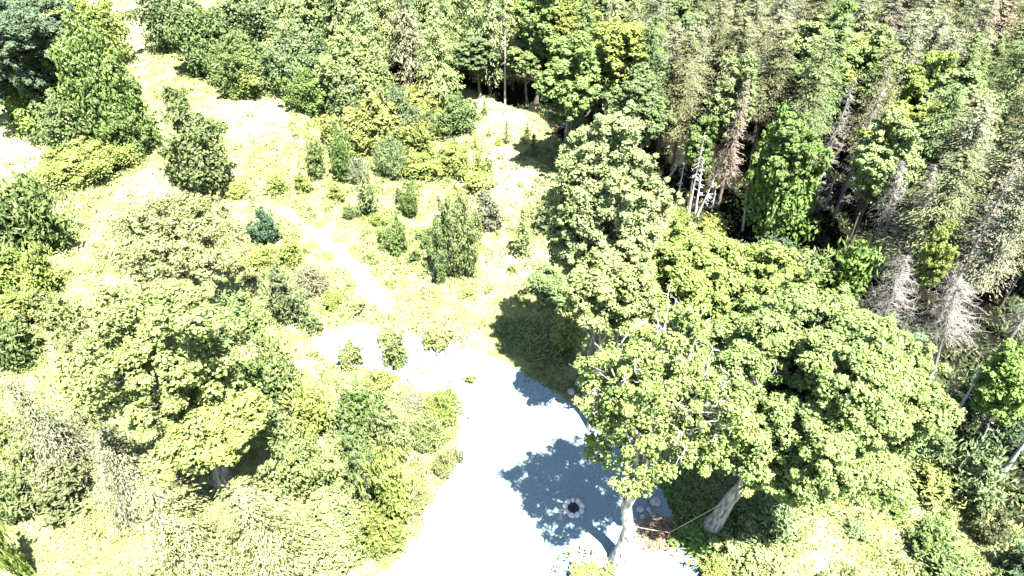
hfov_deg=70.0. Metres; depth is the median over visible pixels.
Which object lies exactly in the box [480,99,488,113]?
young spruce
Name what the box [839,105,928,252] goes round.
broadleaf tree
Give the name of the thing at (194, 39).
shrub
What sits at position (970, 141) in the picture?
spruce
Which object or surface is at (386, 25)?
drooping conifer
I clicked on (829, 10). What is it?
spruce
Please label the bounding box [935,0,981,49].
spruce
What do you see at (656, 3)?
spruce
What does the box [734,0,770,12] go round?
spruce
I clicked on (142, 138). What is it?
shrub
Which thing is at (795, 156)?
broadleaf tree
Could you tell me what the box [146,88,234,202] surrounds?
broadleaf tree
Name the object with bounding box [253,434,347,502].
shrub
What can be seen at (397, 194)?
shrub
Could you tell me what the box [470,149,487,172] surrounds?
shrub
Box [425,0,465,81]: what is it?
drooping conifer
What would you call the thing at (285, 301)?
shrub
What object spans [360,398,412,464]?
shrub
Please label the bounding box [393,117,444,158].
shrub
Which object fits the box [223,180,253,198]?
shrub
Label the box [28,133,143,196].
shrub
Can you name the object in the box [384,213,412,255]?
shrub
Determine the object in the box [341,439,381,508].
shrub
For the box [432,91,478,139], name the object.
shrub
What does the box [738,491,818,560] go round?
shrub
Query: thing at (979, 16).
spruce
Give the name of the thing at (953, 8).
broadleaf tree
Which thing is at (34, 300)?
shrub
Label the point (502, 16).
drooping conifer
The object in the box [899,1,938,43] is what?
spruce
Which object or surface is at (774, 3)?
spruce
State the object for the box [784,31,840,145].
spruce
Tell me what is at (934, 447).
shrub
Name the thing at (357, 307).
shrub
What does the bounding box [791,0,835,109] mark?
spruce
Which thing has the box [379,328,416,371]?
shrub
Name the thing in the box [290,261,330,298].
shrub
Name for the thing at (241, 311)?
shrub
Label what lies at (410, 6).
drooping conifer
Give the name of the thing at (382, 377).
shrub
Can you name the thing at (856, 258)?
shrub
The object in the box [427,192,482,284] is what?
shrub
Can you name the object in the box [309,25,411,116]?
shrub
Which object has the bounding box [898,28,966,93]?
spruce
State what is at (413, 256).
shrub
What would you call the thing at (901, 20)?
spruce
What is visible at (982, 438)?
snag
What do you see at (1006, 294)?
spruce
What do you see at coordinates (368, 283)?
path
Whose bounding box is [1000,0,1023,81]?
spruce
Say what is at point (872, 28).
broadleaf tree
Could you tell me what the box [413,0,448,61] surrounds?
drooping conifer
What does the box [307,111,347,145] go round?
shrub
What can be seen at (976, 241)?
dead spruce
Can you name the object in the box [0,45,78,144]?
shrub
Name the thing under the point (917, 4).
spruce
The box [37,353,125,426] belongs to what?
shrub
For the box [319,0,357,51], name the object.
drooping conifer
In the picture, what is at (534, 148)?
young spruce
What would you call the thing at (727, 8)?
spruce
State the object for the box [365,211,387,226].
shrub
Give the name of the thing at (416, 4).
drooping conifer
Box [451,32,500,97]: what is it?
broadleaf tree
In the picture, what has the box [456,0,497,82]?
drooping conifer
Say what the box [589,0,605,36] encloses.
drooping conifer
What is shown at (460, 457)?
shrub
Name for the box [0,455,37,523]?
shrub
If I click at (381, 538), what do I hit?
shrub
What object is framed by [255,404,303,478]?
shrub
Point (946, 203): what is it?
spruce
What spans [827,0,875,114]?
spruce
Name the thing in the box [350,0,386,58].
drooping conifer
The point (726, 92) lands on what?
broadleaf tree
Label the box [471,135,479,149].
young spruce
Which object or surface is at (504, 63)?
snag
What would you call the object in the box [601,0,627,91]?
drooping conifer
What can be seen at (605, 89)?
drooping conifer
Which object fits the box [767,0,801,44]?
spruce
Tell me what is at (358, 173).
shrub
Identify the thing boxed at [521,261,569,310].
shrub
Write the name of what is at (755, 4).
spruce
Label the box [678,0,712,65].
spruce
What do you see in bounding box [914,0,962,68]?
spruce
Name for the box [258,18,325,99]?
shrub
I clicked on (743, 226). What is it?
snag
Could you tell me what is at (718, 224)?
shrub
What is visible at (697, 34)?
spruce
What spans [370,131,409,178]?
shrub
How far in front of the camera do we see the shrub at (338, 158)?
62.05 m
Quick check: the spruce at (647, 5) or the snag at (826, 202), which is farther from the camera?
the spruce at (647, 5)
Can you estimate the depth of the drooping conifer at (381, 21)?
81.57 m
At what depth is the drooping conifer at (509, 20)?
73.04 m
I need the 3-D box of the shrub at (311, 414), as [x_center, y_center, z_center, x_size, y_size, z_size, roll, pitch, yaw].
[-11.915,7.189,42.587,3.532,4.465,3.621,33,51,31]
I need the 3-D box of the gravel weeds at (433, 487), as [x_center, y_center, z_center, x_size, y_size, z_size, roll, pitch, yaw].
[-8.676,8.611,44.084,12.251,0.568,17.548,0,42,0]
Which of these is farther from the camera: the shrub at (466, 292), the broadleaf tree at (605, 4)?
the broadleaf tree at (605, 4)
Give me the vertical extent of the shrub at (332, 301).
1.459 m
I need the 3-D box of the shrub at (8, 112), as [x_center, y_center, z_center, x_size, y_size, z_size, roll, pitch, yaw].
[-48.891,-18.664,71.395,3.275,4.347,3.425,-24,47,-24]
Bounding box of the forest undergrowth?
[2,0,1023,518]
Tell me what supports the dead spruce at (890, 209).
on the ground at (488, 344)
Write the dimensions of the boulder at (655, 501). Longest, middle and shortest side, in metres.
0.672 x 0.569 x 0.539 m
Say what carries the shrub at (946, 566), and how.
on the ground at (488, 344)
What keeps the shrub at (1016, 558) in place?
on the ground at (488, 344)
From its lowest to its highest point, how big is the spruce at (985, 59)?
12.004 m
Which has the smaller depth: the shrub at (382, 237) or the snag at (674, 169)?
the shrub at (382, 237)
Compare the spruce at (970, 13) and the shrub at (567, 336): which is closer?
the shrub at (567, 336)
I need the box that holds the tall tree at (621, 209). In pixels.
[538,99,684,395]
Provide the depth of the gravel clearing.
41.25 m
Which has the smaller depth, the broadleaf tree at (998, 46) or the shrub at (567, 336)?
the shrub at (567, 336)
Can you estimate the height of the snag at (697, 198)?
5.671 m
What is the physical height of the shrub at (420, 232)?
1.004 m
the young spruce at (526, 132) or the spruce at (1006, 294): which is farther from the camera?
the young spruce at (526, 132)
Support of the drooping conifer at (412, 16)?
on the ground at (488, 344)
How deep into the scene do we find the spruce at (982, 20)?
62.01 m
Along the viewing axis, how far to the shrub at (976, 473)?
38.96 m
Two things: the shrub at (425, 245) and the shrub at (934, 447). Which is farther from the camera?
the shrub at (425, 245)
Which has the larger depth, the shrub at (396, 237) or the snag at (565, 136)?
the snag at (565, 136)
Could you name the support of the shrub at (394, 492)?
on the ground at (488, 344)
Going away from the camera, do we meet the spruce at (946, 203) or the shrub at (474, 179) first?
the spruce at (946, 203)
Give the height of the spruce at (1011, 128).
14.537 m
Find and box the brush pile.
[631,509,687,563]
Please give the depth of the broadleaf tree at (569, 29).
67.53 m
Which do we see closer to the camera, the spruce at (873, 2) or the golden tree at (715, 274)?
the golden tree at (715, 274)
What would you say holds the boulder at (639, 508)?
on the ground at (488, 344)
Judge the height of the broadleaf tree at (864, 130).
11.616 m
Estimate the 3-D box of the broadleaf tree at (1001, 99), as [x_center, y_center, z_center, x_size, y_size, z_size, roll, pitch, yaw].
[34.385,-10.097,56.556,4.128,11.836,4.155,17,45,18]
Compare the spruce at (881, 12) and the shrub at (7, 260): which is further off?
the spruce at (881, 12)
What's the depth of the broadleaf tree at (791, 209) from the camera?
54.52 m
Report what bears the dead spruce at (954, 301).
on the ground at (488, 344)
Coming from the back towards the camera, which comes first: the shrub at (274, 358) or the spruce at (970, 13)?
the spruce at (970, 13)
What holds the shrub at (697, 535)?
on the ground at (488, 344)
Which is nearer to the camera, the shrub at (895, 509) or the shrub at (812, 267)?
the shrub at (895, 509)
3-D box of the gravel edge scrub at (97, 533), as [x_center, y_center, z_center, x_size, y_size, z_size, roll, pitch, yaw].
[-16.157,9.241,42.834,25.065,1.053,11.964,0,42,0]
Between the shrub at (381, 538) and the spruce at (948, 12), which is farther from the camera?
the spruce at (948, 12)
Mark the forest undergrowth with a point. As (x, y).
(1014, 298)
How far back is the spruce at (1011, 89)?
54.63 m
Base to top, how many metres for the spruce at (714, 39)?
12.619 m
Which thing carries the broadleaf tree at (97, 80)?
on the ground at (488, 344)
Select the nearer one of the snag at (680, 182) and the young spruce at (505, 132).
the snag at (680, 182)
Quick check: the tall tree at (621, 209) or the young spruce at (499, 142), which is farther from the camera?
the young spruce at (499, 142)
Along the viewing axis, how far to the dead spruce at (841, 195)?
56.54 m
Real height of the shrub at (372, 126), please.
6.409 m
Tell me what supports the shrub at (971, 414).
on the ground at (488, 344)
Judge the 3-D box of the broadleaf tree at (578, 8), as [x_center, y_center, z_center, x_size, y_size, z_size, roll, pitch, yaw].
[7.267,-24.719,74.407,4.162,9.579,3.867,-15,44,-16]
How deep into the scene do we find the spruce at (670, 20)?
61.50 m
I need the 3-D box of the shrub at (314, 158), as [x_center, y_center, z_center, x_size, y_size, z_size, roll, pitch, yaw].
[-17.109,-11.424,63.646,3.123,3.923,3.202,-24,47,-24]
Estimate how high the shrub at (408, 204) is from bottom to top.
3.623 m
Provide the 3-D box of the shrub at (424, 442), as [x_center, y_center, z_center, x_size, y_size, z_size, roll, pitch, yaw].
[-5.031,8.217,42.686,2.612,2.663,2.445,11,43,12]
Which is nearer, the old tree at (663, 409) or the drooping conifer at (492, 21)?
the old tree at (663, 409)
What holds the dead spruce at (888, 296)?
on the ground at (488, 344)
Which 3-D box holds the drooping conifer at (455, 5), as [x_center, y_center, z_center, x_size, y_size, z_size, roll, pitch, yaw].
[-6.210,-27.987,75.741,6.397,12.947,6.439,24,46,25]
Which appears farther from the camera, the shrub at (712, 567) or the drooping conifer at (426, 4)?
the drooping conifer at (426, 4)
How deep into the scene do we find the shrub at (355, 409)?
42.02 m
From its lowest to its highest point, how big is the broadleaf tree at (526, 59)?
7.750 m
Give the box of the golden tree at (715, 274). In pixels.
[635,222,805,354]
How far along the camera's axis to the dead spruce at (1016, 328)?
48.43 m
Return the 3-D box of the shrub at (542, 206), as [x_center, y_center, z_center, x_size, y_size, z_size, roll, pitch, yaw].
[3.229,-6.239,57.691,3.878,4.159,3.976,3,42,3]
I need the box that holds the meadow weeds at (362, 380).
[0,0,1023,575]
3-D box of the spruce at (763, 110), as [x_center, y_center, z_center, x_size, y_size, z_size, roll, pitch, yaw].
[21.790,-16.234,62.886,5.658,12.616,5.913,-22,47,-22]
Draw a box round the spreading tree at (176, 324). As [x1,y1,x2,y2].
[42,277,263,489]
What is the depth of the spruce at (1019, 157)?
50.77 m
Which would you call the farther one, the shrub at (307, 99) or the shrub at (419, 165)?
the shrub at (307, 99)
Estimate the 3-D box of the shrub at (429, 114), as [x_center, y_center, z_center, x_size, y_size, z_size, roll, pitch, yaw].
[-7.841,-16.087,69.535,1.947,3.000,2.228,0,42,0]
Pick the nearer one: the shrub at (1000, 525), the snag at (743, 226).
the shrub at (1000, 525)
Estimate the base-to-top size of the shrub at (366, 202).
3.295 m
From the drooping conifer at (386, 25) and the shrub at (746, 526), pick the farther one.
the drooping conifer at (386, 25)
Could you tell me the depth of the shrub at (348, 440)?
40.53 m
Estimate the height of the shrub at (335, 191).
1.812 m
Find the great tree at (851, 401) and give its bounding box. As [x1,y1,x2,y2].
[693,272,967,535]
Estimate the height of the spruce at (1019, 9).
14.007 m
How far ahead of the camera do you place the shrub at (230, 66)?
74.16 m
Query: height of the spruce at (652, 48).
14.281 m
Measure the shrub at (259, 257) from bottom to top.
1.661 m
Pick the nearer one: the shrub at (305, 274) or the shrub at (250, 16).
the shrub at (305, 274)
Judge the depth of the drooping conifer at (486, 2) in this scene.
75.50 m
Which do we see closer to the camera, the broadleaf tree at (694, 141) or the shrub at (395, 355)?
the shrub at (395, 355)
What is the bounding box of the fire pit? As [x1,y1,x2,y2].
[562,498,584,517]
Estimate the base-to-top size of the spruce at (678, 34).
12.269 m
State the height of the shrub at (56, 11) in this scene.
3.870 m
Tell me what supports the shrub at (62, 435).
on the ground at (488, 344)
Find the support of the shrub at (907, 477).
on the ground at (488, 344)
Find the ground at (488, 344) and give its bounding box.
[0,0,1023,575]
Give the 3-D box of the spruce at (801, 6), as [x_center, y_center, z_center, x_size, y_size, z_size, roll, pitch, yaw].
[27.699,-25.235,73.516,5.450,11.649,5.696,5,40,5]
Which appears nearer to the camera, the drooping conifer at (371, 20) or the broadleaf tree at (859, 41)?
the broadleaf tree at (859, 41)
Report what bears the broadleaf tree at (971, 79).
on the ground at (488, 344)
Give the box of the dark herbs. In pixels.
[0,0,1023,575]
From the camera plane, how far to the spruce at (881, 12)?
74.38 m
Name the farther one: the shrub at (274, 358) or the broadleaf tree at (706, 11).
the broadleaf tree at (706, 11)
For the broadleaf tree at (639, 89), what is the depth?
55.06 m
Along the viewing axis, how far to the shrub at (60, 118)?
64.23 m
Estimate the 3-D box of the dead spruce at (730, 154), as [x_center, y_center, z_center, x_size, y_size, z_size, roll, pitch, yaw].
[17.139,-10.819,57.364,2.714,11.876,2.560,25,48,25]
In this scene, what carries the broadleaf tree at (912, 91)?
on the ground at (488, 344)
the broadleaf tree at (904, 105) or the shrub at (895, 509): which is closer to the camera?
the shrub at (895, 509)
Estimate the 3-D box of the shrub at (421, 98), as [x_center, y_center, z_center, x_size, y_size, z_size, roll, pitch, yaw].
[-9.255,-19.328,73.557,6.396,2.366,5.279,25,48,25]
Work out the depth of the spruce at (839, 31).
57.38 m
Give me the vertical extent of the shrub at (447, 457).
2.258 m
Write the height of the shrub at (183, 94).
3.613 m
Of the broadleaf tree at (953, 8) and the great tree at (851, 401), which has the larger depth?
the broadleaf tree at (953, 8)
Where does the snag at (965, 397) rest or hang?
on the ground at (488, 344)
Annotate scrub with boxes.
[0,89,1019,575]
[1,370,448,543]
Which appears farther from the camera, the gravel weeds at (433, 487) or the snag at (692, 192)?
the snag at (692, 192)
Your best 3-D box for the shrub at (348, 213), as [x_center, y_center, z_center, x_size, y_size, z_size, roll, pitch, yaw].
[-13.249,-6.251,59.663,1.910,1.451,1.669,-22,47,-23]
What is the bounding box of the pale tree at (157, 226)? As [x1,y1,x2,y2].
[90,189,251,283]
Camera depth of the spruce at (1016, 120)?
58.96 m
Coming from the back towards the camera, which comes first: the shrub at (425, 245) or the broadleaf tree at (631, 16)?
the broadleaf tree at (631, 16)
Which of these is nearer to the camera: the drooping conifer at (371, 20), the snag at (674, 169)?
the snag at (674, 169)
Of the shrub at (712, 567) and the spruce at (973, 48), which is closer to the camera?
the shrub at (712, 567)
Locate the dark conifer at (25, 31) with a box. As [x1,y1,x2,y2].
[0,0,76,104]
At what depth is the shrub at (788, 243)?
55.01 m
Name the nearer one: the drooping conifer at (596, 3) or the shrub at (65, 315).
the shrub at (65, 315)
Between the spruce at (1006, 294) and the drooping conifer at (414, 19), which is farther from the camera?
the drooping conifer at (414, 19)
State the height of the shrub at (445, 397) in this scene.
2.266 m
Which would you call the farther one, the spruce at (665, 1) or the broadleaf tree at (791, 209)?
the spruce at (665, 1)
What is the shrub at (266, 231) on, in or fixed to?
on the ground at (488, 344)
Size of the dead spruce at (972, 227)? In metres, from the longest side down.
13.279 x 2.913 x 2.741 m
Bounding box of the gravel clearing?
[311,324,700,575]
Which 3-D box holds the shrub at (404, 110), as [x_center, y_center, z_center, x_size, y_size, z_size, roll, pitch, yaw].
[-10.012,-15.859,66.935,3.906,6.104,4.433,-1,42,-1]
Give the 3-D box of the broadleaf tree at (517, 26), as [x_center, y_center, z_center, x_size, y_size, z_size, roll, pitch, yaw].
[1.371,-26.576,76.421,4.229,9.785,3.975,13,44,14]
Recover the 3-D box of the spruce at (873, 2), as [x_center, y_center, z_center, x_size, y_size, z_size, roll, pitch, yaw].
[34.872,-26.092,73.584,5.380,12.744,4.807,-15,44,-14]
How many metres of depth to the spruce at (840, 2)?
71.73 m
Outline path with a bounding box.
[279,207,394,315]
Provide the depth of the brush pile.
38.87 m
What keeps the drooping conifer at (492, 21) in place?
on the ground at (488, 344)
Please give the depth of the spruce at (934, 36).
61.62 m
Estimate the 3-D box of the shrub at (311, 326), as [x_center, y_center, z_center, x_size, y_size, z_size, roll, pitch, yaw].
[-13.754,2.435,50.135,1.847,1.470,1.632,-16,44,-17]
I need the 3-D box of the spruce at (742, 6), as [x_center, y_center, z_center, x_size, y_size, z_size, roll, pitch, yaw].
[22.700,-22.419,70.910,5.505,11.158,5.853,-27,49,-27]
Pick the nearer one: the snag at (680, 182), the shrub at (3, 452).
the shrub at (3, 452)
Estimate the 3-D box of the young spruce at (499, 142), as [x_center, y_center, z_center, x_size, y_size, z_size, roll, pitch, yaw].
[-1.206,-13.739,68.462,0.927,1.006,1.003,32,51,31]
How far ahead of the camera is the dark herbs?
50.45 m
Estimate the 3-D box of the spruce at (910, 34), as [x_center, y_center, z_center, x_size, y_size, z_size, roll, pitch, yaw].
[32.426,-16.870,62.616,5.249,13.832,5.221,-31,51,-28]
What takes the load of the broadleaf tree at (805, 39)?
on the ground at (488, 344)
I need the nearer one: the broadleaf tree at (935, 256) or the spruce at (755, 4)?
the broadleaf tree at (935, 256)
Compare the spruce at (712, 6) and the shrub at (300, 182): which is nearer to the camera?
the shrub at (300, 182)
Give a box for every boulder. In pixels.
[567,388,574,394]
[636,505,643,512]
[643,492,652,499]
[649,496,660,506]
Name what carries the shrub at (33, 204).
on the ground at (488, 344)
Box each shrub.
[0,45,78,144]
[0,83,22,120]
[0,162,76,252]
[0,181,44,254]
[0,241,32,292]
[0,277,55,328]
[0,308,40,372]
[0,412,38,472]
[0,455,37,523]
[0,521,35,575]
[8,241,71,296]
[16,411,66,458]
[18,288,57,330]
[18,442,109,525]
[26,88,100,161]
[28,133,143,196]
[35,0,85,33]
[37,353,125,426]
[39,287,103,360]
[68,0,138,67]
[84,101,152,156]
[125,0,190,54]
[154,80,190,111]
[162,0,226,76]
[201,28,274,100]
[204,0,287,51]
[206,287,271,350]
[221,52,272,99]
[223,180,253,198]
[235,353,297,428]
[242,243,279,269]
[243,323,304,414]
[245,204,283,243]
[252,257,310,326]
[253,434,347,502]
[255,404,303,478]
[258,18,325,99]
[260,0,358,60]
[261,172,293,196]
[272,239,306,267]
[274,67,326,116]
[277,380,339,440]
[287,170,311,192]
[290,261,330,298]
[292,480,373,575]
[297,313,323,335]
[298,134,331,179]
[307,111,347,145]
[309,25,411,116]
[314,66,361,123]
[319,289,342,312]
[323,116,356,182]
[323,182,346,202]
[326,421,376,482]
[330,374,392,440]
[334,336,369,371]
[338,204,361,218]
[339,86,406,158]
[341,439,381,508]
[346,156,371,184]
[346,500,406,562]
[347,176,386,214]
[348,298,371,315]
[356,434,421,526]
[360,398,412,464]
[362,364,396,392]
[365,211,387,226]
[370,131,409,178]
[371,228,387,250]
[371,320,405,346]
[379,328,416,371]
[380,150,447,183]
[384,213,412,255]
[386,82,421,146]
[392,185,402,203]
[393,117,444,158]
[397,180,423,216]
[400,388,431,415]
[402,476,430,515]
[405,83,450,116]
[405,246,424,262]
[406,410,447,455]
[409,225,431,243]
[412,323,457,352]
[420,234,431,249]
[421,385,465,427]
[422,107,437,133]
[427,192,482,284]
[429,141,471,177]
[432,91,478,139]
[432,447,457,478]
[444,137,462,149]
[450,447,463,463]
[453,168,501,197]
[457,286,477,299]
[461,372,477,385]
[469,183,503,231]
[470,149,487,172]
[482,156,495,172]
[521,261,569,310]
[528,187,556,233]
[545,311,589,353]
[552,545,617,575]
[667,502,737,575]
[671,206,696,230]
[693,549,736,575]
[697,210,736,235]
[707,533,794,575]
[718,503,776,550]
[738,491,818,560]
[755,230,796,263]
[791,245,845,295]
[816,235,895,304]
[826,487,888,521]
[839,511,872,544]
[850,294,907,330]
[875,457,924,505]
[881,490,919,522]
[902,457,971,510]
[907,513,970,568]
[909,428,970,476]
[911,541,989,575]
[938,438,1019,520]
[942,363,987,424]
[962,409,1023,468]
[968,505,1017,546]
[987,533,1023,575]
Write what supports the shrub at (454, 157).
on the ground at (488, 344)
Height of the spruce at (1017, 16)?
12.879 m
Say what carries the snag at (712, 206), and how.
on the ground at (488, 344)
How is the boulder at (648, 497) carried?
on the ground at (488, 344)
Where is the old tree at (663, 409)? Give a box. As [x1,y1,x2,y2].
[569,281,757,571]
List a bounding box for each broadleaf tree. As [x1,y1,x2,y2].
[46,8,165,154]
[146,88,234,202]
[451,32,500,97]
[504,0,568,103]
[505,0,525,76]
[506,34,546,106]
[531,30,602,143]
[548,0,580,104]
[572,0,605,38]
[581,17,664,132]
[592,61,677,149]
[596,0,643,21]
[620,2,661,40]
[659,0,713,109]
[682,114,719,205]
[700,2,736,62]
[703,51,758,197]
[717,0,749,73]
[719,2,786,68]
[733,102,834,250]
[760,111,823,245]
[770,14,830,109]
[784,0,828,80]
[805,28,870,118]
[821,0,859,75]
[828,10,887,146]
[831,24,910,164]
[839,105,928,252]
[848,116,912,238]
[880,100,951,216]
[892,50,959,112]
[901,219,959,329]
[909,332,936,381]
[915,60,998,192]
[925,1,971,21]
[942,84,1007,169]
[955,26,1011,80]
[959,338,1023,453]
[1006,24,1023,78]
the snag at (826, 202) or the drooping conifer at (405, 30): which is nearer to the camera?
the snag at (826, 202)
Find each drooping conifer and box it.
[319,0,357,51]
[342,0,392,64]
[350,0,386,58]
[363,0,396,47]
[368,0,404,66]
[384,0,428,86]
[387,0,434,74]
[391,0,423,25]
[391,0,425,51]
[394,0,425,18]
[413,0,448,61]
[414,0,465,106]
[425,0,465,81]
[426,0,473,73]
[455,0,484,38]
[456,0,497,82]
[468,0,509,93]
[477,0,504,53]
[496,0,530,90]
[497,2,510,29]
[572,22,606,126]
[573,0,594,48]
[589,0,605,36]
[590,30,617,114]
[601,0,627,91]
[629,0,645,16]
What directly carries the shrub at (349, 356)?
on the ground at (488, 344)
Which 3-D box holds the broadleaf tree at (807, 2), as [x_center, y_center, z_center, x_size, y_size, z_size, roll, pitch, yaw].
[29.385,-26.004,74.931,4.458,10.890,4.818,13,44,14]
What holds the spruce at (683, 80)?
on the ground at (488, 344)
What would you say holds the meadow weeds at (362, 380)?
on the ground at (488, 344)
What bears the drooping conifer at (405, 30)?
on the ground at (488, 344)
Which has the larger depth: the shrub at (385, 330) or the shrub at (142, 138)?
the shrub at (142, 138)
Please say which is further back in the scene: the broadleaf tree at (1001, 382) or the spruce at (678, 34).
the spruce at (678, 34)
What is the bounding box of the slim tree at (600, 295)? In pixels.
[562,234,665,430]
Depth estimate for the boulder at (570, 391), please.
46.16 m
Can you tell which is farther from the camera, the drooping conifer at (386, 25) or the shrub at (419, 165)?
the drooping conifer at (386, 25)
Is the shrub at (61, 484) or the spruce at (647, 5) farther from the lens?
the spruce at (647, 5)
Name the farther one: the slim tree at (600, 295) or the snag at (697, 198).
the snag at (697, 198)
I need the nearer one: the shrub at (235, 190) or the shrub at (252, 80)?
the shrub at (235, 190)
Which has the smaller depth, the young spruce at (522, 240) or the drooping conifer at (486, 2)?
the young spruce at (522, 240)
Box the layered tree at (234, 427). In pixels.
[147,371,272,483]
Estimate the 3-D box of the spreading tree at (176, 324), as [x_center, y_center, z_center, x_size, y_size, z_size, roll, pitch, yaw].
[-16.720,5.106,36.548,8.551,16.361,9.154,-25,48,-26]
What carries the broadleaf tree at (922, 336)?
on the ground at (488, 344)
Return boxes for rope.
[634,503,721,532]
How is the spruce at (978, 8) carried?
on the ground at (488, 344)
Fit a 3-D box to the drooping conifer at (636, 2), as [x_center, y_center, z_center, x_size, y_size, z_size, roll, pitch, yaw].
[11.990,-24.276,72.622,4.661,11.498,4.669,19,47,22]
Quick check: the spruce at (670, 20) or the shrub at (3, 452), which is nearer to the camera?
the shrub at (3, 452)
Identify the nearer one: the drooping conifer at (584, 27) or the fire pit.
the fire pit
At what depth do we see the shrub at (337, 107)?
70.40 m
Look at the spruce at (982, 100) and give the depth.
52.40 m
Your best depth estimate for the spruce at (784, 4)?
65.93 m
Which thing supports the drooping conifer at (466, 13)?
on the ground at (488, 344)
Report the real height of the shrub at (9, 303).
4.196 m
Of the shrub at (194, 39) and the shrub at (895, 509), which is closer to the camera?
the shrub at (895, 509)
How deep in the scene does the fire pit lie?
40.17 m
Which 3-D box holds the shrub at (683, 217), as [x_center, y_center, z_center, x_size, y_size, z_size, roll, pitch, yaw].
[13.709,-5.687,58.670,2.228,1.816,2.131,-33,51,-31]
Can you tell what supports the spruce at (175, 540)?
on the ground at (488, 344)
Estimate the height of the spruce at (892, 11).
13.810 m
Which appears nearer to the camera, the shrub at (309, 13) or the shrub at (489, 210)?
the shrub at (489, 210)
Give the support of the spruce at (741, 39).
on the ground at (488, 344)
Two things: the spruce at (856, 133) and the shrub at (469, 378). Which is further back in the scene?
the spruce at (856, 133)
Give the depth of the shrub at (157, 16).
80.53 m
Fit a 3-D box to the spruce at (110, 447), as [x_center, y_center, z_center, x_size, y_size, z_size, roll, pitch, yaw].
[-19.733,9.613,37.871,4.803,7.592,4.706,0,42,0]
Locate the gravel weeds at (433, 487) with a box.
[299,328,469,569]
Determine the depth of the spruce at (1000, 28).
66.74 m
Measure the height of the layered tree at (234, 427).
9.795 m
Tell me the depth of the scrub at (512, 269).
55.49 m
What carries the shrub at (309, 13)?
on the ground at (488, 344)
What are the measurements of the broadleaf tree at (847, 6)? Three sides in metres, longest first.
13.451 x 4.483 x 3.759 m
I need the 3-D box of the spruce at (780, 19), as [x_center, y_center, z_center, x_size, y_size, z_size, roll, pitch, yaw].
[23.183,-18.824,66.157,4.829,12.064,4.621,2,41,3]
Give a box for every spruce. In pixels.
[0,379,136,503]
[87,424,190,538]
[110,473,259,575]
[205,473,333,575]
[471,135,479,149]
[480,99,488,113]
[494,137,503,146]
[502,121,511,143]
[508,208,538,259]
[520,120,531,143]
[524,133,542,156]
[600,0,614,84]
[625,12,673,163]
[628,0,654,16]
[634,0,675,74]
[642,0,677,86]
[652,25,703,155]
[653,14,680,139]
[658,29,709,172]
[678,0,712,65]
[678,13,715,135]
[688,0,739,106]
[695,0,733,122]
[696,0,716,14]
[701,16,764,133]
[705,80,749,209]
[712,0,770,80]
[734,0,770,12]
[744,0,777,13]
[746,26,800,157]
[752,11,792,136]
[754,0,801,79]
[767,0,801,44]
[777,0,815,85]
[784,12,862,136]
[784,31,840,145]
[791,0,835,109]
[799,0,842,88]
[801,76,857,226]
[825,0,867,14]
[825,69,890,217]
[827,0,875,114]
[833,43,900,191]
[850,0,910,126]
[850,160,911,284]
[853,0,885,22]
[857,255,918,331]
[864,11,930,120]
[870,0,893,29]
[874,0,927,45]
[876,147,990,307]
[883,164,940,288]
[889,80,972,235]
[891,0,939,46]
[891,0,948,95]
[894,12,956,102]
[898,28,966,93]
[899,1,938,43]
[902,102,1002,243]
[902,271,993,374]
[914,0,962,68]
[925,0,966,44]
[925,93,1002,223]
[931,0,987,67]
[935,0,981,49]
[945,161,1021,298]
[947,163,1023,329]
[950,31,990,81]
[951,0,1005,80]
[956,0,1004,61]
[960,0,998,57]
[960,39,1023,205]
[962,126,1023,242]
[963,38,1023,173]
[965,116,1023,262]
[967,53,997,92]
[976,0,1023,79]
[979,95,1023,226]
[984,68,1023,170]
[987,24,1023,94]
[989,0,1023,42]
[996,100,1023,154]
[997,298,1023,339]
[998,227,1023,308]
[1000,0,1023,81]
[1007,0,1023,39]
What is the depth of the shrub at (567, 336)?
47.87 m
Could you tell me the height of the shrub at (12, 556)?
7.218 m
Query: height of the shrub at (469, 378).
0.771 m
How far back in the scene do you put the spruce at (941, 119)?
51.75 m
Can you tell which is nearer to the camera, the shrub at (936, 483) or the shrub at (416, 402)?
the shrub at (936, 483)
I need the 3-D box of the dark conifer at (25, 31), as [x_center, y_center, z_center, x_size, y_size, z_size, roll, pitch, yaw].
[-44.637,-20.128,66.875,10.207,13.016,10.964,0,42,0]
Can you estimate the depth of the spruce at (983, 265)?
44.77 m
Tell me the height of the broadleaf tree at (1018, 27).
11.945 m
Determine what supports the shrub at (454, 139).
on the ground at (488, 344)
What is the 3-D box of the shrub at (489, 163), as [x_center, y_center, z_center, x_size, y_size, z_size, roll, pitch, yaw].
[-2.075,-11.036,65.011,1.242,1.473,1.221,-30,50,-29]
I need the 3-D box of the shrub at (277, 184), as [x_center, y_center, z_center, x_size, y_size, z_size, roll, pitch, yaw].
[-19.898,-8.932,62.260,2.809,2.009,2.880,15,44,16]
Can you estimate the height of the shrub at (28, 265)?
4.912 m
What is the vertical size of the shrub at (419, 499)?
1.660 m
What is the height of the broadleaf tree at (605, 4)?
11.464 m
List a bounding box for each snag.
[503,15,506,104]
[561,115,567,142]
[665,153,685,183]
[675,160,687,204]
[687,133,705,212]
[694,159,704,214]
[696,178,714,217]
[709,187,716,213]
[741,161,750,231]
[823,170,837,210]
[946,364,983,426]
[976,417,994,449]
[995,442,1023,479]

